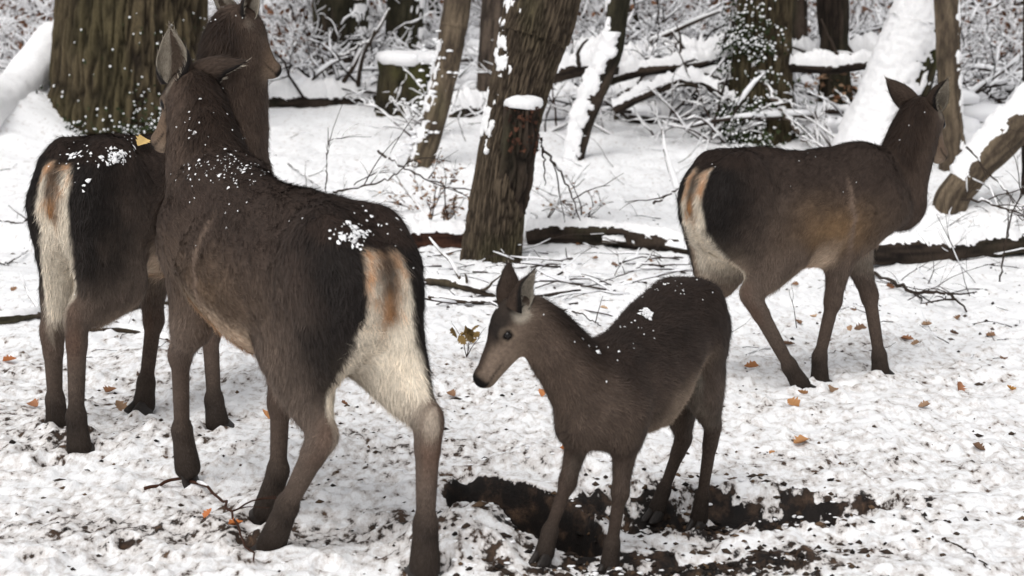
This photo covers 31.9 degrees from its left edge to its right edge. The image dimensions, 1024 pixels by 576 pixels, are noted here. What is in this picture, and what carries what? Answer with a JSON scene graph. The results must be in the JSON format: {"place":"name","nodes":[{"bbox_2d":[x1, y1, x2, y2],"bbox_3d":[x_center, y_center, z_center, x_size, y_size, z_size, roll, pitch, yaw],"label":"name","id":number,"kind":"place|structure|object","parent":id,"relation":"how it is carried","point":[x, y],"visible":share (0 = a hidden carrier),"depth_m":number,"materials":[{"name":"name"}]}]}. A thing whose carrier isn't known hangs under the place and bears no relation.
{"place":"outdoors","nodes":[
{"label":"outdoors","id":0,"kind":"place"},
{"bbox_2d":[0,0,1023,575],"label":"ground","id":1,"kind":"structure","parent":0,"point":[124,510],"depth_m":6.92,"materials":[{"name":"white snow"}]},
{"bbox_2d":[2,355,15,360],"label":"oak leaf","id":2,"kind":"object","parent":1,"relation":"on","point":[7,358],"visible":1,"depth_m":8.50,"materials":[{"name":"orange plant"}]},
{"bbox_2d":[0,205,26,223],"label":"twig","id":3,"kind":"object","parent":1,"relation":"on","point":[19,222],"visible":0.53,"depth_m":13.18,"materials":[{"name":"white plant"}]},
{"bbox_2d":[0,250,28,265],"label":"twig","id":4,"kind":"object","parent":1,"relation":"on","point":[11,261],"visible":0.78,"depth_m":12.12,"materials":[{"name":"white plant"}]},
{"bbox_2d":[0,273,40,323],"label":"branch","id":5,"kind":"object","parent":1,"relation":"on","point":[7,316],"visible":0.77,"depth_m":9.48,"materials":[{"name":"white plant"}]},
{"bbox_2d":[0,21,52,127],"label":"snowy log","id":6,"kind":"object","parent":1,"relation":"on","point":[24,74],"visible":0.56,"depth_m":17.09,"materials":[{"name":"white snow"}]},
{"bbox_2d":[27,398,38,406],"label":"oak leaf","id":7,"kind":"object","parent":1,"relation":"on","point":[34,402],"visible":1,"depth_m":7.52,"materials":[{"name":"orange plant"}]},
{"bbox_2d":[103,386,115,391],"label":"oak leaf","id":8,"kind":"object","parent":1,"relation":"on","point":[108,389],"visible":1,"depth_m":7.92,"materials":[{"name":"orange plant"}]},
{"bbox_2d":[35,0,207,135],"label":"oak tree","id":9,"kind":"object","parent":1,"relation":"on","point":[102,76],"visible":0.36,"depth_m":16.57,"materials":[{"name":"brown plant"}]},
{"bbox_2d":[115,400,127,410],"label":"oak leaf","id":10,"kind":"object","parent":1,"relation":"on","point":[121,405],"visible":0.83,"depth_m":7.48,"materials":[{"name":"orange plant"}]},
{"bbox_2d":[90,313,170,341],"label":"branch","id":11,"kind":"object","parent":1,"relation":"on","point":[127,327],"visible":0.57,"depth_m":9.26,"materials":[{"name":"white plant"}]},
{"bbox_2d":[133,297,168,309],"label":"branch","id":12,"kind":"object","parent":1,"relation":"on","point":[139,305],"visible":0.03,"depth_m":9.89,"materials":[{"name":"brown plant"}]},
{"bbox_2d":[21,0,281,453],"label":"deer","id":13,"kind":"object","parent":1,"relation":"on","point":[92,203],"visible":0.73,"depth_m":6.89},
{"bbox_2d":[136,134,149,145],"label":"oak leaf","id":14,"kind":"object","parent":13,"relation":"on","point":[141,140],"visible":0.94,"depth_m":7.05,"materials":[{"name":"yellow plant"}]},
{"bbox_2d":[202,508,211,517],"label":"oak leaf","id":15,"kind":"object","parent":1,"relation":"on","point":[206,513],"visible":1,"depth_m":5.73,"materials":[{"name":"orange plant"}]},
{"bbox_2d":[144,477,275,560],"bbox_3d":[-0.903,0.704,5.744,0.253,0.126,1.214,-4,9,-26],"label":"twig","id":16,"kind":"object","parent":1,"relation":"on","point":[198,482],"visible":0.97,"depth_m":5.92,"materials":[{"name":"brown wood"}]},
{"bbox_2d":[228,518,242,524],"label":"oak leaf","id":17,"kind":"object","parent":1,"relation":"on","point":[231,522],"visible":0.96,"depth_m":5.67,"materials":[{"name":"orange plant"}]},
{"bbox_2d":[263,409,269,418],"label":"oak leaf","id":18,"kind":"object","parent":1,"relation":"on","point":[266,413],"visible":0.7,"depth_m":7.27,"materials":[{"name":"orange plant"}]},
{"bbox_2d":[150,20,445,575],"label":"deer","id":19,"kind":"object","parent":1,"relation":"on","point":[311,298],"visible":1,"depth_m":5.28},
{"bbox_2d":[268,151,328,187],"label":"twig","id":20,"kind":"object","parent":1,"relation":"on","point":[294,168],"visible":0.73,"depth_m":15.29,"materials":[{"name":"brown plant"}]},
{"bbox_2d":[268,8,389,107],"bbox_3d":[-1.935,-2.473,19.399,1.317,1.103,0.847,3,9,17],"label":"snowy log","id":21,"kind":"object","parent":1,"relation":"on","point":[283,93],"visible":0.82,"depth_m":19.32,"materials":[{"name":"white snow"}]},
{"bbox_2d":[285,61,375,80],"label":"snowy log","id":22,"kind":"object","parent":1,"relation":"on","point":[320,76],"visible":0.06,"depth_m":20.14,"materials":[{"name":"white snow"}]},
{"bbox_2d":[312,0,371,75],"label":"dark tree","id":23,"kind":"object","parent":1,"relation":"on","point":[340,11],"visible":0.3,"depth_m":21.07,"materials":[{"name":"brown plant"}]},
{"bbox_2d":[324,91,363,191],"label":"twig","id":24,"kind":"object","parent":1,"relation":"on","point":[328,144],"visible":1,"depth_m":11.59,"materials":[{"name":"grey plant"}]},
{"bbox_2d":[332,114,450,193],"bbox_3d":[-0.758,-0.882,11.576,0.753,0.504,0.685,0,8,0],"label":"twig","id":25,"kind":"object","parent":1,"relation":"on","point":[354,186],"visible":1,"depth_m":11.42,"materials":[{"name":"brown plant"}]},
{"bbox_2d":[374,50,435,117],"bbox_3d":[-1.092,-2.123,19.003,0.833,0.796,0.818,0,8,0],"label":"mossy stump","id":26,"kind":"object","parent":1,"relation":"on","point":[392,74],"visible":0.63,"depth_m":18.68,"materials":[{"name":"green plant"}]},
{"bbox_2d":[384,0,427,49],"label":"dark tree","id":27,"kind":"object","parent":1,"relation":"on","point":[401,12],"visible":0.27,"depth_m":21.37,"materials":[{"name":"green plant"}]},
{"bbox_2d":[378,158,449,212],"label":"shrub","id":28,"kind":"object","parent":1,"relation":"on","point":[415,208],"visible":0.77,"depth_m":14.01,"materials":[{"name":"white plant"}]},
{"bbox_2d":[355,65,481,138],"bbox_3d":[-0.974,-1.791,17.335,1.044,0.720,1.006,-7,11,-40],"label":"shrub","id":29,"kind":"object","parent":1,"relation":"on","point":[413,123],"visible":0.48,"depth_m":17.33,"materials":[{"name":"white plant"}]},
{"bbox_2d":[377,150,470,196],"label":"twig","id":30,"kind":"object","parent":1,"relation":"on","point":[429,179],"visible":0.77,"depth_m":12.87,"materials":[{"name":"brown plant"}]},
{"bbox_2d":[390,0,470,167],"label":"slender tree","id":31,"kind":"object","parent":1,"relation":"on","point":[447,56],"visible":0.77,"depth_m":15.63,"materials":[{"name":"brown plant"}]},
{"bbox_2d":[426,0,439,31],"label":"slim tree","id":32,"kind":"object","parent":1,"relation":"on","point":[433,9],"visible":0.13,"depth_m":25.62,"materials":[{"name":"grey plant"}]},
{"bbox_2d":[403,216,464,248],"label":"fallen log","id":33,"kind":"object","parent":1,"relation":"on","point":[443,234],"visible":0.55,"depth_m":12.97,"materials":[{"name":"brown plant"}]},
{"bbox_2d":[413,147,468,220],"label":"shrub","id":34,"kind":"object","parent":1,"relation":"on","point":[448,214],"visible":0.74,"depth_m":13.26,"materials":[{"name":"brown plant"}]},
{"bbox_2d":[446,389,455,395],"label":"oak leaf","id":35,"kind":"object","parent":1,"relation":"on","point":[452,392],"visible":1,"depth_m":7.75,"materials":[{"name":"orange plant"}]},
{"bbox_2d":[423,237,500,296],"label":"branch","id":36,"kind":"object","parent":1,"relation":"on","point":[465,283],"visible":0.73,"depth_m":10.70,"materials":[{"name":"white plant"}]},
{"bbox_2d":[448,85,486,117],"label":"snowy log","id":37,"kind":"object","parent":1,"relation":"on","point":[467,96],"visible":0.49,"depth_m":18.67,"materials":[{"name":"white snow"}]},
{"bbox_2d":[450,321,485,356],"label":"oak sprig","id":38,"kind":"object","parent":1,"relation":"on","point":[470,336],"visible":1,"depth_m":8.57,"materials":[{"name":"brown plant"}]},
{"bbox_2d":[477,0,503,91],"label":"thin tree","id":39,"kind":"object","parent":1,"relation":"on","point":[491,15],"visible":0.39,"depth_m":19.20,"materials":[{"name":"brown plant"}]},
{"bbox_2d":[428,286,580,304],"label":"branch","id":40,"kind":"object","parent":1,"relation":"on","point":[470,300],"visible":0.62,"depth_m":10.40,"materials":[{"name":"brown plant"}]},
{"bbox_2d":[0,0,1022,92],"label":"undergrowth","id":41,"kind":"object","parent":1,"relation":"on","point":[21,21],"visible":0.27,"depth_m":22.06,"materials":[{"name":"grey plant"}]},
{"bbox_2d":[0,0,1023,358],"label":"brushwood","id":42,"kind":"object","parent":1,"relation":"on","point":[984,96],"visible":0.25,"depth_m":18.40,"materials":[{"name":"grey plant"}]},
{"bbox_2d":[325,38,374,70],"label":"twig","id":43,"kind":"object","parent":42,"relation":"on","point":[351,50],"visible":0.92,"depth_m":19.32,"materials":[{"name":"white plant"}]},
{"bbox_2d":[4,209,1023,575],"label":"soil litter","id":44,"kind":"object","parent":1,"relation":"on","point":[672,527],"visible":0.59,"depth_m":5.54,"materials":[{"name":"brown soil"}]},
{"bbox_2d":[459,0,580,263],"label":"crooked tree","id":45,"kind":"object","parent":1,"relation":"on","point":[534,39],"visible":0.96,"depth_m":12.07,"materials":[{"name":"brown plant"}]},
{"bbox_2d":[540,137,545,185],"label":"twig","id":46,"kind":"object","parent":45,"relation":"hanging from","point":[542,147],"visible":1,"depth_m":12.20,"materials":[{"name":"brown plant"}]},
{"bbox_2d":[538,389,544,396],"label":"oak leaf","id":47,"kind":"object","parent":1,"relation":"on","point":[541,393],"visible":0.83,"depth_m":7.59,"materials":[{"name":"orange plant"}]},
{"bbox_2d":[463,80,628,131],"bbox_3d":[0.376,-1.964,17.780,1.602,1.003,0.788,2,9,15],"label":"shrub","id":48,"kind":"object","parent":1,"relation":"on","point":[560,126],"visible":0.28,"depth_m":17.77,"materials":[{"name":"white plant"}]},
{"bbox_2d":[530,163,613,218],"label":"shrub","id":49,"kind":"object","parent":1,"relation":"on","point":[553,206],"visible":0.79,"depth_m":13.14,"materials":[{"name":"grey plant"}]},
{"bbox_2d":[553,77,601,105],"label":"snowy log","id":50,"kind":"object","parent":1,"relation":"on","point":[567,87],"visible":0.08,"depth_m":18.68,"materials":[{"name":"white snow"}]},
{"bbox_2d":[541,149,623,220],"bbox_3d":[0.502,-0.706,12.584,0.181,0.525,0.762,-7,11,-39],"label":"twig","id":51,"kind":"object","parent":1,"relation":"on","point":[554,163],"visible":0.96,"depth_m":12.66,"materials":[{"name":"brown plant"}]},
{"bbox_2d":[553,38,618,83],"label":"snowy log","id":52,"kind":"object","parent":1,"relation":"on","point":[576,64],"visible":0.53,"depth_m":17.20,"materials":[{"name":"white snow"}]},
{"bbox_2d":[566,297,616,325],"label":"twig","id":53,"kind":"object","parent":1,"relation":"on","point":[597,312],"visible":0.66,"depth_m":9.61,"materials":[{"name":"wood"}]},
{"bbox_2d":[562,0,629,161],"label":"forked tree","id":54,"kind":"object","parent":1,"relation":"on","point":[592,89],"visible":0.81,"depth_m":15.92,"materials":[{"name":"white plant"}]},
{"bbox_2d":[473,254,732,572],"bbox_3d":[0.373,0.365,5.554,0.417,1.049,1.264,5,10,30],"label":"deer","id":55,"kind":"object","parent":1,"relation":"on","point":[653,357],"visible":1,"depth_m":5.28},
{"bbox_2d":[526,127,687,254],"bbox_3d":[0.754,-0.692,12.732,1.386,0.894,0.281,3,9,20],"label":"fallen log","id":56,"kind":"object","parent":1,"relation":"on","point":[540,230],"visible":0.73,"depth_m":12.80,"materials":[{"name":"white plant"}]},
{"bbox_2d":[583,232,664,285],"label":"twig","id":57,"kind":"object","parent":1,"relation":"on","point":[608,278],"visible":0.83,"depth_m":11.27,"materials":[{"name":"brown plant"}]},
{"bbox_2d":[547,68,721,136],"bbox_3d":[1.188,-1.800,17.447,1.769,0.708,0.957,4,9,25],"label":"shrub","id":58,"kind":"object","parent":1,"relation":"on","point":[648,128],"visible":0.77,"depth_m":17.47,"materials":[{"name":"white plant"}]},
{"bbox_2d":[628,1,640,29],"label":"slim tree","id":59,"kind":"object","parent":1,"relation":"on","point":[635,17],"visible":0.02,"depth_m":23.64,"materials":[{"name":"grey plant"}]},
{"bbox_2d":[565,9,720,61],"bbox_3d":[1.024,-2.619,19.105,2.410,0.689,0.474,4,9,23],"label":"snowy log","id":60,"kind":"object","parent":1,"relation":"on","point":[590,42],"visible":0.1,"depth_m":18.93,"materials":[{"name":"white snow"}]},
{"bbox_2d":[281,442,1008,575],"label":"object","id":61,"kind":"object","parent":1,"relation":"on","point":[785,525],"visible":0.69,"depth_m":5.71,"materials":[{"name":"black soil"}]},
{"bbox_2d":[602,234,687,251],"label":"branch","id":62,"kind":"object","parent":1,"relation":"on","point":[618,239],"visible":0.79,"depth_m":12.66,"materials":[{"name":"white plant"}]},
{"bbox_2d":[620,186,678,209],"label":"twig","id":63,"kind":"object","parent":1,"relation":"on","point":[660,199],"visible":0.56,"depth_m":11.54,"materials":[{"name":"white plant"}]},
{"bbox_2d":[604,88,720,123],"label":"snowy log","id":64,"kind":"object","parent":1,"relation":"on","point":[663,106],"visible":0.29,"depth_m":18.30,"materials":[{"name":"white snow"}]},
{"bbox_2d":[615,30,730,97],"bbox_3d":[1.640,-2.240,18.115,1.188,0.724,0.443,0,8,0],"label":"snowy log","id":65,"kind":"object","parent":64,"relation":"on","point":[627,85],"visible":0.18,"depth_m":18.12,"materials":[{"name":"white snow"}]},
{"bbox_2d":[611,50,738,114],"bbox_3d":[1.563,-1.981,17.111,1.239,0.653,0.375,0,8,0],"label":"snowy log","id":66,"kind":"object","parent":1,"relation":"on","point":[633,96],"visible":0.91,"depth_m":17.12,"materials":[{"name":"white snow"}]},
{"bbox_2d":[628,20,734,60],"bbox_3d":[1.809,-2.475,18.532,1.292,0.584,0.860,4,9,25],"label":"snowy log","id":67,"kind":"object","parent":1,"relation":"on","point":[687,42],"visible":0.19,"depth_m":18.56,"materials":[{"name":"white snow"}]},
{"bbox_2d":[639,31,802,148],"bbox_3d":[1.955,-1.860,17.005,1.550,1.141,0.957,0,8,0],"label":"shrub","id":68,"kind":"object","parent":1,"relation":"on","point":[714,128],"visible":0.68,"depth_m":16.93,"materials":[{"name":"white plant"}]},
{"bbox_2d":[744,360,758,367],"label":"oak leaf","id":69,"kind":"object","parent":1,"relation":"on","point":[750,364],"visible":1,"depth_m":8.32,"materials":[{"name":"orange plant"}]},
{"bbox_2d":[690,0,826,146],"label":"ivy tree","id":70,"kind":"object","parent":1,"relation":"on","point":[762,36],"visible":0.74,"depth_m":16.98,"materials":[{"name":"green plant"}]},
{"bbox_2d":[610,25,732,85],"bbox_3d":[1.538,-2.224,17.332,1.479,0.623,0.555,0,8,0],"label":"snowy log","id":71,"kind":"object","parent":70,"relation":"attached to","point":[631,66],"visible":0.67,"depth_m":17.43,"materials":[{"name":"white snow"}]},
{"bbox_2d":[788,19,871,73],"bbox_3d":[3.103,-2.336,17.334,0.988,0.528,0.502,0,8,0],"label":"snowy log","id":72,"kind":"object","parent":70,"relation":"attached to","point":[817,61],"visible":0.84,"depth_m":17.12,"materials":[{"name":"white snow"}]},
{"bbox_2d":[751,61,812,147],"bbox_3d":[2.525,-1.748,16.912,0.687,0.893,0.161,5,10,30],"label":"twig","id":73,"kind":"object","parent":1,"relation":"on","point":[798,131],"visible":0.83,"depth_m":16.86,"materials":[{"name":"white plant"}]},
{"bbox_2d":[787,396,799,405],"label":"oak leaf","id":74,"kind":"object","parent":1,"relation":"on","point":[793,401],"visible":0.96,"depth_m":7.49,"materials":[{"name":"orange plant"}]},
{"bbox_2d":[792,0,807,73],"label":"thin tree","id":75,"kind":"object","parent":1,"relation":"on","point":[800,24],"visible":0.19,"depth_m":21.81,"materials":[{"name":"brown plant"}]},
{"bbox_2d":[793,435,810,443],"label":"oak leaf","id":76,"kind":"object","parent":1,"relation":"on","point":[799,439],"visible":1,"depth_m":6.85,"materials":[{"name":"orange plant"}]},
{"bbox_2d":[798,389,807,393],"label":"oak leaf","id":77,"kind":"object","parent":1,"relation":"on","point":[803,392],"visible":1,"depth_m":7.67,"materials":[{"name":"brown plant"}]},
{"bbox_2d":[674,76,950,388],"bbox_3d":[1.389,-0.238,8.105,1.616,1.431,0.559,-5,10,-31],"label":"deer","id":78,"kind":"object","parent":1,"relation":"on","point":[761,223],"visible":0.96,"depth_m":7.83},
{"bbox_2d":[785,89,851,146],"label":"shrub","id":79,"kind":"object","parent":1,"relation":"on","point":[821,128],"visible":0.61,"depth_m":16.71,"materials":[{"name":"white plant"}]},
{"bbox_2d":[803,72,861,101],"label":"withered leaves","id":80,"kind":"object","parent":1,"relation":"on","point":[822,77],"visible":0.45,"depth_m":18.40,"materials":[{"name":"brown plant"}]},
{"bbox_2d":[828,384,838,391],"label":"oak leaf","id":81,"kind":"object","parent":1,"relation":"on","point":[832,389],"visible":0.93,"depth_m":7.84,"materials":[{"name":"brown plant"}]},
{"bbox_2d":[816,0,852,104],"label":"dark tree","id":82,"kind":"object","parent":1,"relation":"on","point":[833,15],"visible":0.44,"depth_m":18.39,"materials":[{"name":"brown plant"}]},
{"bbox_2d":[792,31,877,53],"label":"snowy log","id":83,"kind":"object","parent":82,"relation":"attached to","point":[858,42],"visible":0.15,"depth_m":18.96,"materials":[{"name":"white snow"}]},
{"bbox_2d":[854,322,866,329],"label":"oak leaf","id":84,"kind":"object","parent":1,"relation":"on","point":[860,327],"visible":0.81,"depth_m":9.34,"materials":[{"name":"brown plant"}]},
{"bbox_2d":[832,0,936,145],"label":"leaning tree","id":85,"kind":"object","parent":1,"relation":"on","point":[904,50],"visible":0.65,"depth_m":16.13,"materials":[{"name":"white plant"}]},
{"bbox_2d":[900,335,913,339],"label":"oak leaf","id":86,"kind":"object","parent":1,"relation":"on","point":[907,337],"visible":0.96,"depth_m":9.13,"materials":[{"name":"brown plant"}]},
{"bbox_2d":[911,339,918,344],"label":"oak leaf","id":87,"kind":"object","parent":1,"relation":"on","point":[914,342],"visible":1,"depth_m":8.98,"materials":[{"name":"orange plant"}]},
{"bbox_2d":[918,400,929,406],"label":"oak leaf","id":88,"kind":"object","parent":1,"relation":"on","point":[924,403],"visible":1,"depth_m":7.41,"materials":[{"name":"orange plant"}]},
{"bbox_2d":[874,271,976,311],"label":"branch","id":89,"kind":"object","parent":1,"relation":"on","point":[880,277],"visible":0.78,"depth_m":10.51,"materials":[{"name":"brown plant"}]},
{"bbox_2d":[921,320,931,325],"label":"oak leaf","id":90,"kind":"object","parent":1,"relation":"on","point":[925,323],"visible":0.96,"depth_m":9.69,"materials":[{"name":"brown plant"}]},
{"bbox_2d":[873,222,1023,264],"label":"fallen log","id":91,"kind":"object","parent":1,"relation":"on","point":[979,240],"visible":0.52,"depth_m":12.06,"materials":[{"name":"white plant"}]},
{"bbox_2d":[934,0,965,171],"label":"slender tree","id":92,"kind":"object","parent":1,"relation":"on","point":[947,14],"visible":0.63,"depth_m":15.41,"materials":[{"name":"brown plant"}]},
{"bbox_2d":[957,381,965,390],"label":"oak leaf","id":93,"kind":"object","parent":1,"relation":"on","point":[960,385],"visible":1,"depth_m":7.95,"materials":[{"name":"brown plant"}]},
{"bbox_2d":[941,537,990,569],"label":"twig","id":94,"kind":"object","parent":1,"relation":"on","point":[970,551],"visible":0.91,"depth_m":5.34,"materials":[{"name":"brown plant"}]},
{"bbox_2d":[932,82,1023,214],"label":"leaning tree","id":95,"kind":"object","parent":1,"relation":"on","point":[993,137],"visible":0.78,"depth_m":13.31,"materials":[{"name":"brown plant"}]},
{"bbox_2d":[973,442,984,449],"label":"oak leaf","id":96,"kind":"object","parent":1,"relation":"on","point":[978,445],"visible":1,"depth_m":6.69,"materials":[{"name":"brown plant"}]},
{"bbox_2d":[961,188,1023,220],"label":"twig","id":97,"kind":"object","parent":1,"relation":"on","point":[1015,212],"visible":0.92,"depth_m":11.56,"materials":[{"name":"grey wood"}]},
{"bbox_2d":[966,146,1023,229],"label":"twig","id":98,"kind":"object","parent":1,"relation":"on","point":[989,174],"visible":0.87,"depth_m":12.12,"materials":[{"name":"brown plant"}]},
{"bbox_2d":[998,129,1023,281],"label":"twig","id":99,"kind":"object","parent":1,"relation":"on","point":[1020,196],"visible":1,"depth_m":10.94,"materials":[{"name":"brown plant"}]},
{"bbox_2d":[1007,0,1022,30],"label":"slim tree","id":100,"kind":"object","parent":1,"relation":"on","point":[1021,3],"visible":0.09,"depth_m":25.59,"materials":[{"name":"grey plant"}]},
{"bbox_2d":[1021,0,1023,194],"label":"thin tree","id":101,"kind":"object","parent":1,"relation":"on","point":[1022,158],"visible":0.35,"depth_m":13.75,"materials":[{"name":"brown plant"}]}
]}

